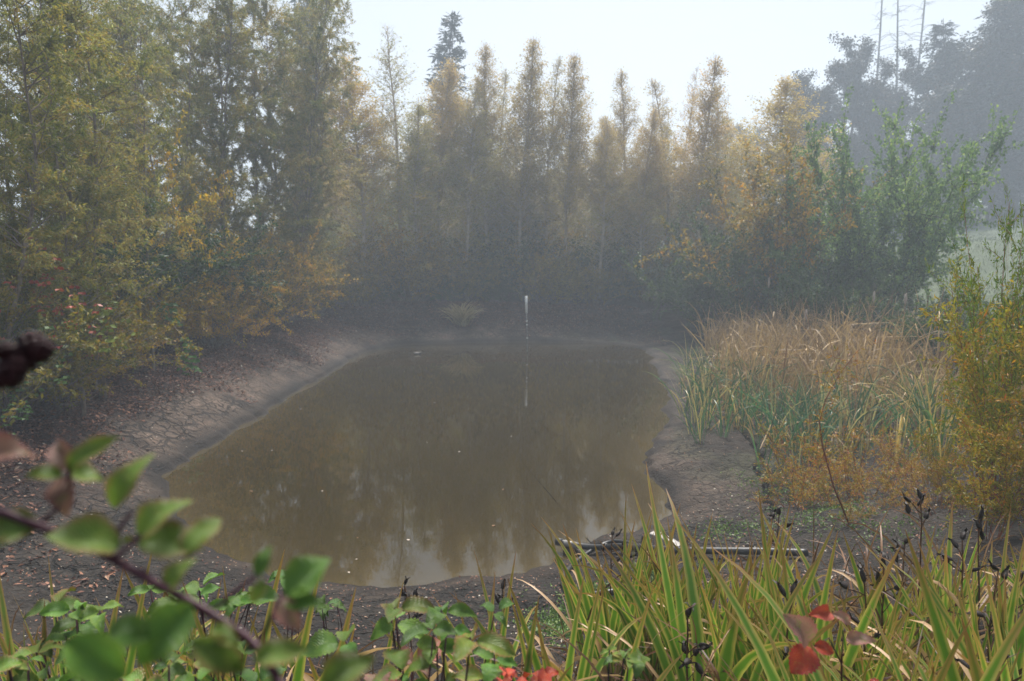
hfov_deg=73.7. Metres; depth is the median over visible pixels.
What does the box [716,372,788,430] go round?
cattail
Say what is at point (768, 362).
cattail
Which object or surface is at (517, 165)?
back tree
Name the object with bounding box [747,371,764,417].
cattail
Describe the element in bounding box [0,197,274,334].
bank shrub
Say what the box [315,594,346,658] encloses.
bramble plant
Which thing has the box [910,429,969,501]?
osier bush
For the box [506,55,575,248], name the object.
pointed tree
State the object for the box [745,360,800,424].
cattail
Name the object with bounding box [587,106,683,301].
pointed tree
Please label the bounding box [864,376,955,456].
cattail
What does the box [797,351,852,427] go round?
cattail
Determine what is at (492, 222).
back tree
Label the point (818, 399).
cattail
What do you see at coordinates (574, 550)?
stone
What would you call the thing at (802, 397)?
cattail
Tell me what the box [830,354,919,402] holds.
cattail
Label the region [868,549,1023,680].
iris plant
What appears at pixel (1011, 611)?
iris plant
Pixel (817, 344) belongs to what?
dry reeds
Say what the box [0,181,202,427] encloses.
bank shrub
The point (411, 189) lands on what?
back tree
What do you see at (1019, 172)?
wood tree
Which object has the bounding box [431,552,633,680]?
iris plant
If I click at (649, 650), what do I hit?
iris plant
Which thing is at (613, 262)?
thicket bush
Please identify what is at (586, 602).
iris plant
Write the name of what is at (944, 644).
iris plant
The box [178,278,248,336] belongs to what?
bank shrub
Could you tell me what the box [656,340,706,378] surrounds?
cattail
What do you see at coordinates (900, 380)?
cattail
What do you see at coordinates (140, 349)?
bank shrub
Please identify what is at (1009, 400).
osier bush
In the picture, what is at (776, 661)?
iris plant
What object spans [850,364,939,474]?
cattail
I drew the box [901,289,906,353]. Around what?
cattail stalk
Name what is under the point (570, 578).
iris plant
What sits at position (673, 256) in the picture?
shrub
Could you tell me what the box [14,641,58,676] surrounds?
iris plant
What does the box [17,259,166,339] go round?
bank shrub
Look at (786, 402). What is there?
cattail
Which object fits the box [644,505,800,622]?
iris plant
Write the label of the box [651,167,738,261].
back tree
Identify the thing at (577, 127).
pointed tree
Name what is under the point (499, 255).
thicket bush
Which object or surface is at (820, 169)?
wood tree
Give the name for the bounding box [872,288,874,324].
cattail stalk
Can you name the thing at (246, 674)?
bramble plant
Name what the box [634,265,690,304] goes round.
shrub
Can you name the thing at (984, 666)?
iris plant
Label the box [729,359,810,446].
cattail
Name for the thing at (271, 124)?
willow tree
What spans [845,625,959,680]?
iris plant
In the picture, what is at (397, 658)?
bramble plant
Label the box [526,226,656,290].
thicket bush
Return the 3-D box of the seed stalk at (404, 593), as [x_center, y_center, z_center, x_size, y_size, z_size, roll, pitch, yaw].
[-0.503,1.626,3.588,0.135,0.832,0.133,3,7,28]
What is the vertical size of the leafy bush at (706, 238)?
7.776 m
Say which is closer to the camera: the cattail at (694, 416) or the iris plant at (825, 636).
the iris plant at (825, 636)
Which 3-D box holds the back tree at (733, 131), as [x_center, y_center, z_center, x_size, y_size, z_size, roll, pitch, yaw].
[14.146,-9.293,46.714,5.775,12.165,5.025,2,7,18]
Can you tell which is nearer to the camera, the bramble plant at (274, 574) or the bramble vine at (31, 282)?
the bramble plant at (274, 574)
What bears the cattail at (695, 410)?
on the ground at (212, 416)
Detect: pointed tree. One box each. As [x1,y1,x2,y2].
[291,50,440,305]
[333,22,450,300]
[350,102,394,261]
[363,98,469,300]
[368,57,491,275]
[432,39,524,254]
[437,79,514,300]
[476,68,519,244]
[478,35,571,295]
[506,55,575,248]
[513,49,619,296]
[553,116,654,301]
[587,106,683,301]
[598,66,657,280]
[636,77,712,269]
[652,53,743,254]
[662,67,705,257]
[688,70,863,262]
[693,84,751,247]
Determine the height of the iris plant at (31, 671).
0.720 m
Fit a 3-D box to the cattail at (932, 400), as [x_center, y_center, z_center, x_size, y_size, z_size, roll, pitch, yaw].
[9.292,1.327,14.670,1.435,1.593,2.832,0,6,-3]
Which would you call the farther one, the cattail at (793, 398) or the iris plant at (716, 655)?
the cattail at (793, 398)
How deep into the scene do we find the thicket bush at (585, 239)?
44.93 m
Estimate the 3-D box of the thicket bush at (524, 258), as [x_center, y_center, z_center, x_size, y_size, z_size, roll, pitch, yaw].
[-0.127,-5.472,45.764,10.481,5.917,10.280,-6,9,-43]
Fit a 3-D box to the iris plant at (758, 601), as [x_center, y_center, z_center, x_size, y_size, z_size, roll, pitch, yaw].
[0.880,1.316,3.306,0.893,1.013,0.315,5,8,40]
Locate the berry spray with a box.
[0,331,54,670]
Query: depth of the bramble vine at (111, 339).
13.72 m
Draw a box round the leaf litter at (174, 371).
[0,300,673,597]
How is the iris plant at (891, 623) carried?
on the ground at (212, 416)
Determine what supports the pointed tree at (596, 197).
on the ground at (212, 416)
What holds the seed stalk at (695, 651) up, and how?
on the ground at (212, 416)
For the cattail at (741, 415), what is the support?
on the ground at (212, 416)
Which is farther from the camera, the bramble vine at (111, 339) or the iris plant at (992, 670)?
the bramble vine at (111, 339)
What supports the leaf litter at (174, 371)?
on the ground at (212, 416)
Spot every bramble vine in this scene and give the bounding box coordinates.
[0,237,111,425]
[0,305,72,432]
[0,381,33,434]
[30,257,139,409]
[52,331,102,415]
[156,303,202,376]
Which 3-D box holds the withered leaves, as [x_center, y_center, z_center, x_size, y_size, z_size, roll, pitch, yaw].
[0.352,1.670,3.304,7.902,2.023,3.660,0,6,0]
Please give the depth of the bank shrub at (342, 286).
35.82 m
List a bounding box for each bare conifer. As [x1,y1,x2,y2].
[842,0,905,209]
[882,0,917,91]
[898,0,932,137]
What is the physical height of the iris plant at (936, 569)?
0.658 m
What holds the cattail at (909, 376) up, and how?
on the ground at (212, 416)
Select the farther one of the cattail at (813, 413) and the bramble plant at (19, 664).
the cattail at (813, 413)
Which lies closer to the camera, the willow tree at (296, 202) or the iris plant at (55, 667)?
the iris plant at (55, 667)
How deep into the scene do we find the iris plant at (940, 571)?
3.41 m
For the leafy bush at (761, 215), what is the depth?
30.36 m
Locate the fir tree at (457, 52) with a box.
[416,10,495,249]
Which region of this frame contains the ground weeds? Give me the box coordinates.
[497,464,1021,651]
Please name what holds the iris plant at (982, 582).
on the ground at (212, 416)
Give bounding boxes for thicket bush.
[316,216,420,267]
[321,246,386,289]
[332,213,489,297]
[405,238,472,294]
[406,222,534,297]
[447,213,571,295]
[455,210,599,286]
[494,225,649,292]
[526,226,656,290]
[530,210,691,293]
[560,220,679,281]
[593,234,678,294]
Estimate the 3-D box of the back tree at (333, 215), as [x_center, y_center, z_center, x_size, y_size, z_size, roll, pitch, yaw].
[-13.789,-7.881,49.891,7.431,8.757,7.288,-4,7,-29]
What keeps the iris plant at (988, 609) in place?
on the ground at (212, 416)
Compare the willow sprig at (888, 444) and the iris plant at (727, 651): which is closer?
the iris plant at (727, 651)
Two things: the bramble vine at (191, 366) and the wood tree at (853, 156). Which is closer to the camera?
the bramble vine at (191, 366)
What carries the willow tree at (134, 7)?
on the ground at (212, 416)
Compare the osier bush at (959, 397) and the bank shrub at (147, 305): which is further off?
the bank shrub at (147, 305)
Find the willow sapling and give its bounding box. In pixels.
[804,340,886,524]
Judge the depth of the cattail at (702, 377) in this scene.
18.32 m
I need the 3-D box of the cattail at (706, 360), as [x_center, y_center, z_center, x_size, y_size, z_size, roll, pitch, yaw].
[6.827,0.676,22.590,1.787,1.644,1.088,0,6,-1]
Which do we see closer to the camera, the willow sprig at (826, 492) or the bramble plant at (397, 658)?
the bramble plant at (397, 658)
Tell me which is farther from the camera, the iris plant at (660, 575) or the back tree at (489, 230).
the back tree at (489, 230)
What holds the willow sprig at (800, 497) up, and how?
on the ground at (212, 416)
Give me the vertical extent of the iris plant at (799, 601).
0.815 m
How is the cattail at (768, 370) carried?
on the ground at (212, 416)
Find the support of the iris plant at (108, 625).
on the ground at (212, 416)
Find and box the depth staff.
[525,296,527,350]
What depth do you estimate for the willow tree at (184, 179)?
20.71 m
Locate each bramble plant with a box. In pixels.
[0,654,79,680]
[11,586,127,680]
[123,641,287,680]
[127,572,277,680]
[135,651,210,680]
[268,569,299,680]
[302,595,515,680]
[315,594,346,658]
[363,648,441,680]
[451,646,517,680]
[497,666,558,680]
[599,644,649,680]
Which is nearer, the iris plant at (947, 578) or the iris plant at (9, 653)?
the iris plant at (9, 653)
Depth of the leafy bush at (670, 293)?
34.62 m
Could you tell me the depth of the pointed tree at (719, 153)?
42.37 m
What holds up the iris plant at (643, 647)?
on the ground at (212, 416)
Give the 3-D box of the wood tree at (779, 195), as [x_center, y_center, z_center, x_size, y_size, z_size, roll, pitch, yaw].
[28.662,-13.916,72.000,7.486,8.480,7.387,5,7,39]
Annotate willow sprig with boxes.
[749,450,851,509]
[750,416,882,487]
[788,460,876,507]
[790,423,915,490]
[810,437,932,500]
[827,497,879,521]
[860,460,929,501]
[865,427,950,474]
[880,446,953,486]
[881,460,987,515]
[881,483,940,511]
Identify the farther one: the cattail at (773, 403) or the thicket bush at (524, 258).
the thicket bush at (524, 258)
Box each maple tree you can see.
[727,122,770,199]
[762,68,862,202]
[804,31,919,187]
[829,56,938,229]
[876,38,985,188]
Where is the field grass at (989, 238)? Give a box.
[828,226,1023,353]
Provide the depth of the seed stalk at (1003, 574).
2.51 m
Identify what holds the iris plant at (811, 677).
on the ground at (212, 416)
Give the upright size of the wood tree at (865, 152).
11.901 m
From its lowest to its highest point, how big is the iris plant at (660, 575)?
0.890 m
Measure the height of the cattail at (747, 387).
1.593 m
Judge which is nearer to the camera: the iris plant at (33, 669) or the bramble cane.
the bramble cane
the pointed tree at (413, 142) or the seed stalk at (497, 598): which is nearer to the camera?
the seed stalk at (497, 598)
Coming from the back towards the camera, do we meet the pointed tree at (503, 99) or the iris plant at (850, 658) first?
the pointed tree at (503, 99)
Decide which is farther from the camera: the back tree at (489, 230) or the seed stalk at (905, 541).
the back tree at (489, 230)
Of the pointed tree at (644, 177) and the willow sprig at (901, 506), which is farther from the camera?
the pointed tree at (644, 177)
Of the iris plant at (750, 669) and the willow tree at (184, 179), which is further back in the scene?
the willow tree at (184, 179)
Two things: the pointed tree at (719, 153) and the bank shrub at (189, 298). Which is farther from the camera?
the pointed tree at (719, 153)
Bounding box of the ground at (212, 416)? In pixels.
[0,206,1023,680]
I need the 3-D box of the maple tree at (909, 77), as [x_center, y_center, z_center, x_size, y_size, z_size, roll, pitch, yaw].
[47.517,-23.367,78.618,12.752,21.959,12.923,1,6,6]
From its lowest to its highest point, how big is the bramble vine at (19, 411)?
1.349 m
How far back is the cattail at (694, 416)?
16.94 m
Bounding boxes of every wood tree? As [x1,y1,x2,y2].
[751,175,795,228]
[776,150,839,204]
[818,150,863,242]
[823,134,883,199]
[857,171,903,240]
[865,150,921,234]
[866,125,909,222]
[900,18,1003,222]
[902,119,972,222]
[906,157,945,231]
[907,0,1023,224]
[921,154,976,228]
[932,0,1023,144]
[940,0,1023,218]
[966,155,1023,207]
[969,90,1023,222]
[987,156,1023,220]
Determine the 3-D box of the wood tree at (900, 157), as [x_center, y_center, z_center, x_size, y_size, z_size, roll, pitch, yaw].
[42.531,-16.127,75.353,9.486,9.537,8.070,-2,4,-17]
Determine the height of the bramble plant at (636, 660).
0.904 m
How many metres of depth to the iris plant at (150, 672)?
2.50 m
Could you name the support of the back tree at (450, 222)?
on the ground at (212, 416)
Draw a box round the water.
[161,342,671,587]
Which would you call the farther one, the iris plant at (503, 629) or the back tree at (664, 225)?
the back tree at (664, 225)
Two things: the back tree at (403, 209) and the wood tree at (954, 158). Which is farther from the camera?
the wood tree at (954, 158)
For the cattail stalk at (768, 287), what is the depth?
26.85 m
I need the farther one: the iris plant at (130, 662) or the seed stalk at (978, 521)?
the seed stalk at (978, 521)
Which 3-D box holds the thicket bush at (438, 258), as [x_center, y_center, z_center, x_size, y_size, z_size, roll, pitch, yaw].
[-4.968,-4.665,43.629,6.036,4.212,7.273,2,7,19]
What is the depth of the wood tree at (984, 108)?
70.76 m
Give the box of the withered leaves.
[0,499,1023,680]
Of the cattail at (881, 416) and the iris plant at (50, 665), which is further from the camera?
the cattail at (881, 416)
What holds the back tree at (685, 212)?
on the ground at (212, 416)
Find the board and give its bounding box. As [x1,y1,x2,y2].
[649,531,679,546]
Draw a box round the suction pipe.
[555,538,808,556]
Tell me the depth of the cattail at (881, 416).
13.92 m
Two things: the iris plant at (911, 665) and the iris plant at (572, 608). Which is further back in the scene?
the iris plant at (572, 608)
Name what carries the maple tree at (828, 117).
on the ground at (212, 416)
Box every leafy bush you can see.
[619,199,878,334]
[635,127,910,323]
[639,243,769,335]
[701,217,921,334]
[752,245,963,337]
[847,278,1023,374]
[851,283,1011,339]
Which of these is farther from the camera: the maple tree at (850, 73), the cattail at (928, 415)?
the maple tree at (850, 73)
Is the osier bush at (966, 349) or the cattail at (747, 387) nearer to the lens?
the osier bush at (966, 349)
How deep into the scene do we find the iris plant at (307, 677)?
2.56 m
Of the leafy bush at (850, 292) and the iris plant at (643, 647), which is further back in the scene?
the leafy bush at (850, 292)
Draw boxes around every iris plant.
[0,555,157,675]
[0,555,224,680]
[0,577,48,680]
[0,592,186,676]
[0,629,59,680]
[7,638,11,679]
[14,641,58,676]
[53,578,272,675]
[53,596,252,673]
[65,578,310,680]
[125,549,393,680]
[150,630,233,680]
[155,565,264,680]
[164,586,433,680]
[182,581,355,680]
[222,611,294,680]
[249,614,354,660]
[272,580,477,680]
[369,553,536,678]
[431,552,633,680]
[434,559,641,680]
[508,581,683,680]
[515,510,682,672]
[541,517,708,678]
[548,529,645,680]
[554,524,720,680]
[556,533,671,680]
[568,510,734,680]
[568,553,715,680]
[571,502,723,680]
[586,551,721,680]
[588,512,730,639]
[599,464,838,680]
[600,560,766,680]
[609,535,745,636]
[611,486,777,663]
[619,520,654,677]
[627,542,768,680]
[633,517,809,638]
[633,538,783,610]
[639,505,695,666]
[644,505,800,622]
[645,557,796,680]
[657,515,825,666]
[671,524,867,680]
[673,516,1023,680]
[687,520,861,658]
[689,577,882,680]
[692,616,841,680]
[702,539,758,680]
[709,488,900,680]
[712,548,917,668]
[718,602,941,680]
[721,585,871,658]
[728,521,854,675]
[747,537,928,680]
[755,503,945,678]
[759,579,795,680]
[760,584,848,680]
[768,573,919,679]
[770,591,925,680]
[770,620,1008,680]
[776,593,939,680]
[798,580,877,680]
[810,625,947,680]
[812,643,982,680]
[814,642,935,680]
[821,546,953,648]
[827,602,996,680]
[832,533,997,669]
[838,584,986,680]
[844,539,1023,679]
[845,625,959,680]
[851,549,985,680]
[854,576,921,680]
[864,544,1023,670]
[864,613,935,680]
[867,502,1011,663]
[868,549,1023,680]
[869,545,1010,680]
[869,604,928,680]
[876,643,1021,680]
[889,552,993,659]
[891,525,960,680]
[893,631,1006,680]
[905,529,983,680]
[915,507,1023,680]
[917,539,1023,680]
[922,519,1023,609]
[931,605,954,680]
[950,569,1000,680]
[957,530,997,618]
[957,537,1010,645]
[957,552,1022,597]
[976,539,1023,598]
[977,567,1015,625]
[981,530,1023,613]
[981,551,1023,615]
[987,569,1019,680]
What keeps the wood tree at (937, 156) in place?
on the ground at (212, 416)
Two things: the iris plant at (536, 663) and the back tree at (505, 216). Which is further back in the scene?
the back tree at (505, 216)
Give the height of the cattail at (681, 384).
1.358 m
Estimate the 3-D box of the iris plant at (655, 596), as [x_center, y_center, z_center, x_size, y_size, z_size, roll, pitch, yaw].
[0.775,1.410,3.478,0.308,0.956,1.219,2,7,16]
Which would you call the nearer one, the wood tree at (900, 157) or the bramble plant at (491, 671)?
the bramble plant at (491, 671)
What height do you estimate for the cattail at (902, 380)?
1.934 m
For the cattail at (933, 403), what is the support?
on the ground at (212, 416)
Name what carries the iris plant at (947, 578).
on the ground at (212, 416)
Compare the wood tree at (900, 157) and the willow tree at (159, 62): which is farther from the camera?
the wood tree at (900, 157)
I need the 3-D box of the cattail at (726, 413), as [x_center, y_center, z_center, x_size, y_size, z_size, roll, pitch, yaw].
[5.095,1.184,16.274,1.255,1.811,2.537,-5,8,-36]
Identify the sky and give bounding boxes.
[0,0,1023,251]
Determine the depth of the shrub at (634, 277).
42.13 m
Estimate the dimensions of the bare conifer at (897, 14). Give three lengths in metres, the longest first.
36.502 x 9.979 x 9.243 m
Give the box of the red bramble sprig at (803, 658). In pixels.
[783,604,876,680]
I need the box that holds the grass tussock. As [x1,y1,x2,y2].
[438,300,485,326]
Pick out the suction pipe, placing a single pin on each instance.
(740, 551)
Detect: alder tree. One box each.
[747,143,910,313]
[788,86,1023,310]
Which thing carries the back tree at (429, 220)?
on the ground at (212, 416)
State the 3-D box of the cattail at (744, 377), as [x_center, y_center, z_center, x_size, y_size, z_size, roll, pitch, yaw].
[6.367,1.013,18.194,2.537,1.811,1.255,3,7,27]
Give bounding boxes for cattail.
[644,352,727,416]
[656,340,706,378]
[661,347,748,391]
[664,355,737,422]
[667,332,707,367]
[667,349,748,428]
[669,360,723,434]
[670,360,699,398]
[672,368,768,425]
[673,386,706,440]
[674,405,718,444]
[677,358,732,421]
[678,343,721,384]
[679,347,724,397]
[679,351,767,401]
[680,342,721,373]
[680,348,708,381]
[684,349,736,402]
[685,354,785,404]
[692,340,722,377]
[693,343,756,416]
[696,363,712,409]
[696,364,745,437]
[703,341,728,378]
[704,334,747,392]
[711,347,785,406]
[712,359,774,432]
[713,363,775,421]
[715,368,854,439]
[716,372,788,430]
[717,346,800,409]
[725,360,761,426]
[726,374,810,445]
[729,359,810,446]
[735,341,798,388]
[735,385,857,449]
[736,369,786,431]
[737,366,799,428]
[743,378,802,469]
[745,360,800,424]
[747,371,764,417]
[748,390,839,468]
[754,357,787,408]
[754,384,833,464]
[758,339,790,396]
[759,365,827,435]
[765,362,889,460]
[767,368,821,427]
[773,373,847,444]
[778,358,876,438]
[778,366,836,435]
[779,380,847,461]
[783,370,855,444]
[785,349,845,418]
[787,372,846,461]
[788,379,860,451]
[789,368,889,456]
[790,360,845,418]
[795,358,891,432]
[795,384,861,443]
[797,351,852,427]
[804,367,912,428]
[811,371,915,456]
[819,379,947,454]
[825,359,905,444]
[825,360,925,447]
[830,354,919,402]
[835,354,950,431]
[846,356,983,467]
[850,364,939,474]
[853,366,953,445]
[860,356,959,404]
[862,386,939,463]
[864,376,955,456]
[869,366,967,427]
[871,363,966,448]
[875,360,959,459]
[877,369,969,451]
[878,364,958,440]
[879,348,934,422]
[879,366,960,433]
[884,343,944,412]
[888,347,964,411]
[906,370,970,466]
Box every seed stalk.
[397,576,423,680]
[491,577,513,609]
[601,527,627,593]
[620,535,637,621]
[676,602,712,680]
[769,505,793,558]
[772,577,816,680]
[834,564,885,654]
[869,553,907,628]
[875,535,913,635]
[899,487,932,597]
[936,528,984,633]
[954,654,1012,668]
[966,558,1010,661]
[972,504,987,630]
[997,569,1023,610]
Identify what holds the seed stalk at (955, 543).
on the ground at (212, 416)
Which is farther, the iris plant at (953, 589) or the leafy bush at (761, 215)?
the leafy bush at (761, 215)
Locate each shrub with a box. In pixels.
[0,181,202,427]
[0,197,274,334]
[0,254,164,364]
[0,271,184,409]
[0,294,140,422]
[1,205,213,335]
[3,293,193,405]
[5,200,289,327]
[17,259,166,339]
[19,276,194,368]
[37,104,235,353]
[82,251,233,362]
[121,215,248,337]
[140,295,217,350]
[156,213,362,335]
[164,234,320,348]
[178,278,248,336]
[245,234,349,324]
[271,235,389,315]
[318,257,385,305]
[324,237,404,307]
[334,213,504,303]
[608,254,683,301]
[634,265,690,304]
[649,246,731,295]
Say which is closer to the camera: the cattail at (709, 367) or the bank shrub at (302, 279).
the cattail at (709, 367)
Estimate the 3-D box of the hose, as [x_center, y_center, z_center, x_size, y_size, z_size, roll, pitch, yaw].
[1.170,2.801,8.500,1.198,0.466,2.220,0,6,0]
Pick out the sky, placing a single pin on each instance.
(759, 40)
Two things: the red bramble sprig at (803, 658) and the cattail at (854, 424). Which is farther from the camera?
the cattail at (854, 424)
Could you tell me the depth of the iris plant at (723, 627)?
2.92 m
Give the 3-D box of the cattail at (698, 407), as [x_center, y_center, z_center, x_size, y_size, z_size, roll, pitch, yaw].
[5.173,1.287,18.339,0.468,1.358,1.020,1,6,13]
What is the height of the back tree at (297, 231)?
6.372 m
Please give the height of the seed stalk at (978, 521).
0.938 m
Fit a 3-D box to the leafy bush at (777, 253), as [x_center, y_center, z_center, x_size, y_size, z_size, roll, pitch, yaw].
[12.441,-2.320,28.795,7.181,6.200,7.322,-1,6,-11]
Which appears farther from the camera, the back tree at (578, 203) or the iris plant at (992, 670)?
the back tree at (578, 203)
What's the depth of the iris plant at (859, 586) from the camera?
3.41 m
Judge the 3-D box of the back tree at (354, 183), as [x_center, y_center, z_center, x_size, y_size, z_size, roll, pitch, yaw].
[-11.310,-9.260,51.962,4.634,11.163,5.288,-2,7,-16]
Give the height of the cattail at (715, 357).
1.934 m
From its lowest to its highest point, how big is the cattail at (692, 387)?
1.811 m
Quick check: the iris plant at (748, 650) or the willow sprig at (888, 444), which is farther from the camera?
the willow sprig at (888, 444)
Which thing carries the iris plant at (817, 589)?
on the ground at (212, 416)
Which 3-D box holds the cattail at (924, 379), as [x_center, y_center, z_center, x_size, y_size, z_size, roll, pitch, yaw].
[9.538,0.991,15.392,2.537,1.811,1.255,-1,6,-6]
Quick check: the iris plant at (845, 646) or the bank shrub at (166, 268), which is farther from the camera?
the bank shrub at (166, 268)
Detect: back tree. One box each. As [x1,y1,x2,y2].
[274,201,330,243]
[314,182,359,254]
[316,215,355,284]
[322,140,361,263]
[323,174,413,293]
[341,164,389,254]
[344,151,375,248]
[377,131,396,244]
[384,171,424,244]
[385,130,428,243]
[393,190,471,244]
[412,188,475,291]
[420,165,459,239]
[452,142,510,261]
[453,177,526,238]
[477,169,582,291]
[491,168,525,244]
[507,131,527,239]
[518,153,551,257]
[532,167,597,256]
[542,168,574,246]
[549,165,605,235]
[559,140,590,233]
[570,179,655,238]
[577,115,622,239]
[578,168,673,282]
[640,181,692,252]
[646,165,752,256]
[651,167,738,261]
[652,120,677,244]
[677,114,760,239]
[682,175,725,241]
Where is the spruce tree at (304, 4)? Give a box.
[287,0,350,249]
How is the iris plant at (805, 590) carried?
on the ground at (212, 416)
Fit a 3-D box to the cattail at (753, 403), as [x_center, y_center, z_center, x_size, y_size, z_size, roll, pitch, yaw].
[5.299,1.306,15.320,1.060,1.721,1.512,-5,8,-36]
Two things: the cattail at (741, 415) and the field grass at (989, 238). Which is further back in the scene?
the field grass at (989, 238)
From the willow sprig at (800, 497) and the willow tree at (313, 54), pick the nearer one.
the willow sprig at (800, 497)
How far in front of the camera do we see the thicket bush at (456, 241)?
41.94 m
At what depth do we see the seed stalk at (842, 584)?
2.62 m
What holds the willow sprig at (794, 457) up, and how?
on the ground at (212, 416)
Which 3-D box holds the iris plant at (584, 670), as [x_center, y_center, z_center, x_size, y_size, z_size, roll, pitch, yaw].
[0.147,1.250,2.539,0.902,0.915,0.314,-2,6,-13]
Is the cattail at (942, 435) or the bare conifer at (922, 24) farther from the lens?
the bare conifer at (922, 24)
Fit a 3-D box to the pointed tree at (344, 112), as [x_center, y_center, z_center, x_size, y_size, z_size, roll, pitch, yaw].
[-8.295,-9.038,39.300,8.040,14.746,9.190,-4,8,-35]
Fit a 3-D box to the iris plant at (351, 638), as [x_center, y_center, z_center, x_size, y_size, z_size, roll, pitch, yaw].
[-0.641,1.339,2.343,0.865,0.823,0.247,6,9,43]
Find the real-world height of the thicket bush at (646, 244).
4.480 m
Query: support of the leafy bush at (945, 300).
on the ground at (212, 416)
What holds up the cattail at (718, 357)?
on the ground at (212, 416)
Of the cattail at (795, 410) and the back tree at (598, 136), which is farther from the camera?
the back tree at (598, 136)
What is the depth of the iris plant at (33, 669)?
2.93 m
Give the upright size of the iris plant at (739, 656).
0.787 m
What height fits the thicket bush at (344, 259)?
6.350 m
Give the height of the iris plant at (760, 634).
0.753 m
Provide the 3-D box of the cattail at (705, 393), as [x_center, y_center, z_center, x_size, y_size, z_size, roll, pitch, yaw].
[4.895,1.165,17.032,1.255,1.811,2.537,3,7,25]
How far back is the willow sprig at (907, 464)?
9.91 m
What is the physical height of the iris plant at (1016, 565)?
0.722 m
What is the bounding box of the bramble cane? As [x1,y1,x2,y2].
[0,429,374,680]
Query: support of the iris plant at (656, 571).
on the ground at (212, 416)
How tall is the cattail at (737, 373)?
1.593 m
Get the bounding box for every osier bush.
[885,403,1023,540]
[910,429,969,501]
[916,301,1023,508]
[917,235,1023,505]
[925,255,1023,476]
[930,335,1023,493]
[945,173,1023,500]
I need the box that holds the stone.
[562,547,580,555]
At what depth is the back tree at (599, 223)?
47.62 m
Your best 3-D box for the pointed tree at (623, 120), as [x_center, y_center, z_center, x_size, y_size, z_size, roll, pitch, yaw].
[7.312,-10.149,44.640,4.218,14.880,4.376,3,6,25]
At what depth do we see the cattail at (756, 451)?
12.67 m
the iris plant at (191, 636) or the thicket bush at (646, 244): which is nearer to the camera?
the iris plant at (191, 636)
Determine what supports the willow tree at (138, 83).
on the ground at (212, 416)
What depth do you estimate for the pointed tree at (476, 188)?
40.87 m
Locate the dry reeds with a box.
[668,283,1023,465]
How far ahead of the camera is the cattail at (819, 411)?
14.64 m
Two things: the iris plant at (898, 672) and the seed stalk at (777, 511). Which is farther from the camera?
the seed stalk at (777, 511)
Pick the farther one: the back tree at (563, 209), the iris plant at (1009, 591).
the back tree at (563, 209)
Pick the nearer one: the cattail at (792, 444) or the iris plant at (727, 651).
the iris plant at (727, 651)
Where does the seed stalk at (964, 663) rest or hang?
on the ground at (212, 416)
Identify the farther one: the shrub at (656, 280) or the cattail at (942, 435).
the shrub at (656, 280)
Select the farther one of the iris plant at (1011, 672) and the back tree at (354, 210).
the back tree at (354, 210)
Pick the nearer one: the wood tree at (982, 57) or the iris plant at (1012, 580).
the iris plant at (1012, 580)
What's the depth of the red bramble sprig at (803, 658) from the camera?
1.49 m
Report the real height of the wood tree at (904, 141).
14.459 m
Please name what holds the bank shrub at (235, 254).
on the ground at (212, 416)
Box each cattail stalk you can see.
[767,270,769,314]
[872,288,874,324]
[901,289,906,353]
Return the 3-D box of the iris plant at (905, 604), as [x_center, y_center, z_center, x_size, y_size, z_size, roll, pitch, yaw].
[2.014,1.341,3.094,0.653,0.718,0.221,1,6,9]
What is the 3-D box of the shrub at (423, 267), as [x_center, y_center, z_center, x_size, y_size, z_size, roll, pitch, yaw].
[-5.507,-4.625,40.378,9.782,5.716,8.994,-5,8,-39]
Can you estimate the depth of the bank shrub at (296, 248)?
30.83 m
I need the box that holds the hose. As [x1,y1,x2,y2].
[560,539,654,594]
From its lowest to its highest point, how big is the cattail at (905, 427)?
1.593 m
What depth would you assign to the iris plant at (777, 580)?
3.19 m
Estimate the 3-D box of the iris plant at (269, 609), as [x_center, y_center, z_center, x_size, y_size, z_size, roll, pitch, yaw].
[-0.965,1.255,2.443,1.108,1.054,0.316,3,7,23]
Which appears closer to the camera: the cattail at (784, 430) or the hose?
the hose
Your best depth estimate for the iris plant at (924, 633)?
2.74 m
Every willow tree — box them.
[0,0,126,339]
[0,0,150,279]
[0,0,152,417]
[0,0,201,398]
[4,0,203,370]
[65,0,190,242]
[71,0,240,342]
[129,0,220,244]
[133,0,324,329]
[150,0,284,335]
[247,1,350,308]
[252,0,369,320]
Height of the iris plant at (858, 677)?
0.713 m
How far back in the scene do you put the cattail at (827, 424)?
13.37 m
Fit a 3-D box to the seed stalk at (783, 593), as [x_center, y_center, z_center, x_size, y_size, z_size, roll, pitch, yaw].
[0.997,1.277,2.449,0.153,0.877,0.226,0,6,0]
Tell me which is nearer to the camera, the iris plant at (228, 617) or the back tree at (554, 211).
the iris plant at (228, 617)
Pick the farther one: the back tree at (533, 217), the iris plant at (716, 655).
the back tree at (533, 217)
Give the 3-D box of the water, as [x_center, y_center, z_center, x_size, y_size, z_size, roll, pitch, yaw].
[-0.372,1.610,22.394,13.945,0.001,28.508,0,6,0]
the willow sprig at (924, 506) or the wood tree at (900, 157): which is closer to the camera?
the willow sprig at (924, 506)
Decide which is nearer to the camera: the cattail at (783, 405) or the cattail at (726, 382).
the cattail at (783, 405)
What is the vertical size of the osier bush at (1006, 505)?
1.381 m
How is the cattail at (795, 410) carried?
on the ground at (212, 416)
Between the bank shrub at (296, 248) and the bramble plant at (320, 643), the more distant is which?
the bank shrub at (296, 248)
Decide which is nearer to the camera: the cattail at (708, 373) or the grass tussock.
the cattail at (708, 373)

